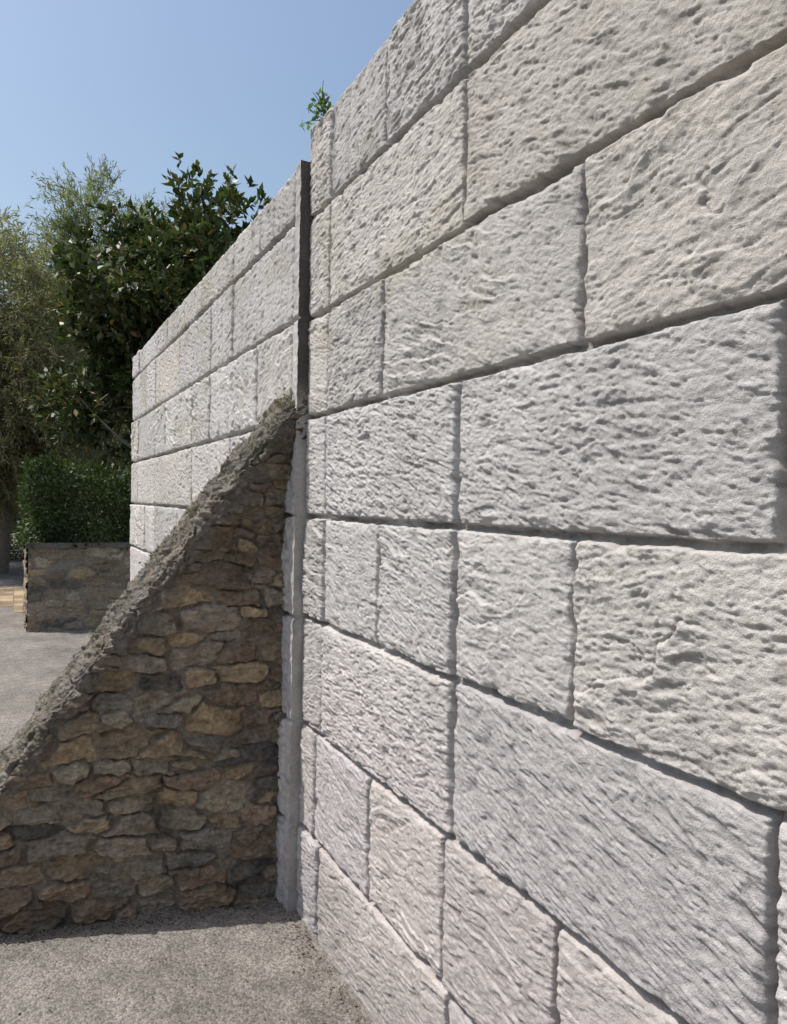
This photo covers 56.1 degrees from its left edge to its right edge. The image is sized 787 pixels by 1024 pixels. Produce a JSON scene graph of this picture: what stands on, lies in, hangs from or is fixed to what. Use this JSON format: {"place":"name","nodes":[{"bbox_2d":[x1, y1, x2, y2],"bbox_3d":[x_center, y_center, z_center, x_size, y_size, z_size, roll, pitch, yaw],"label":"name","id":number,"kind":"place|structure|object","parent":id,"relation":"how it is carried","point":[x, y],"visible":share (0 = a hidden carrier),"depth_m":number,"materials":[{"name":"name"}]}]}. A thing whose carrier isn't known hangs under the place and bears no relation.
{"place":"outdoors","nodes":[
{"label":"outdoors","id":0,"kind":"place"},
{"bbox_2d":[0,532,374,1023],"bbox_3d":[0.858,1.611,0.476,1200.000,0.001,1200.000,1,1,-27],"label":"ground","id":1,"kind":"structure","parent":0,"point":[32,664],"depth_m":2.54,"materials":[{"name":"concrete"}]},
{"bbox_2d":[0,586,23,612],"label":"paving patch","id":2,"kind":"object","parent":1,"relation":"on","point":[6,597],"visible":0.34,"depth_m":11.46,"materials":[{"name":"beige stone"}]},
{"bbox_2d":[0,201,134,573],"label":"tamarisk tree","id":3,"kind":"object","parent":1,"relation":"on","point":[37,349],"visible":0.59,"depth_m":13.98,"materials":[{"name":"green plant"}]},
{"bbox_2d":[10,478,130,560],"bbox_3d":[-5.827,0.090,20.601,9.853,2.722,2.327,1,1,-27],"label":"hedge row","id":4,"kind":"object","parent":1,"relation":"on","point":[13,551],"visible":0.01,"depth_m":18.46,"materials":[{"name":"green plant"}]},
{"bbox_2d":[12,459,130,532],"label":"distant trees","id":5,"kind":"object","parent":1,"relation":"on","point":[87,511],"depth_m":32.60,"materials":[{"name":"green plant"}]},
{"bbox_2d":[22,540,132,631],"bbox_3d":[-3.183,0.909,10.079,3.360,1.090,1.704,1,1,-27],"label":"stone planter","id":6,"kind":"object","parent":1,"relation":"on","point":[66,586],"visible":0.45,"depth_m":8.83,"materials":[{"name":"grey stone"}]},
{"bbox_2d":[10,448,133,552],"bbox_3d":[-3.186,-0.117,10.037,3.581,1.416,1.954,1,1,-27],"label":"clipped hedge","id":7,"kind":"object","parent":6,"relation":"in","point":[42,487],"visible":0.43,"depth_m":8.97,"materials":[{"name":"green plant"}]},
{"bbox_2d":[0,153,171,536],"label":"ash tree","id":8,"kind":"object","parent":1,"relation":"on","point":[61,235],"visible":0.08,"depth_m":20.80,"materials":[{"name":"green plant"}]},
{"bbox_2d":[23,152,271,490],"bbox_3d":[-2.726,-1.792,11.361,5.282,6.586,4.801,1,1,-4],"label":"magnolia tree","id":9,"kind":"object","parent":1,"relation":"on","point":[121,321],"visible":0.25,"depth_m":10.13,"materials":[{"name":"green plant"}]},
{"bbox_2d":[0,386,308,935],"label":"stone buttress","id":10,"kind":"structure","parent":1,"relation":"on","point":[138,775],"depth_m":2.85,"materials":[{"name":"brown stone"}]},
{"bbox_2d":[0,378,305,770],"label":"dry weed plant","id":11,"kind":"object","parent":10,"relation":"on","point":[281,407],"visible":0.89,"depth_m":2.87,"materials":[{"name":"grey plant"}]},
{"bbox_2d":[0,898,369,1023],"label":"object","id":12,"kind":"structure","parent":1,"relation":"on","point":[126,921],"depth_m":2.71,"materials":[{"name":"gravel"}]},
{"bbox_2d":[129,160,315,911],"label":"stone block wall","id":13,"kind":"structure","parent":1,"relation":"on","point":[220,353],"depth_m":3.52,"materials":[{"name":"white stone"}]},
{"bbox_2d":[296,0,786,1023],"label":"stone block wall","id":14,"kind":"structure","parent":1,"relation":"on","point":[544,706],"depth_m":1.55,"materials":[{"name":"white stone"}]},
{"bbox_2d":[299,81,331,130],"bbox_3d":[-0.273,-1.528,2.807,0.152,0.145,0.156,1,1,-27],"label":"wall weed plant","id":15,"kind":"object","parent":14,"relation":"on","point":[322,102],"depth_m":2.76,"materials":[{"name":"green plant"}]},
{"bbox_2d":[0,0,414,459],"label":"sky","id":16,"kind":"structure","parent":0,"point":[137,84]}
]}

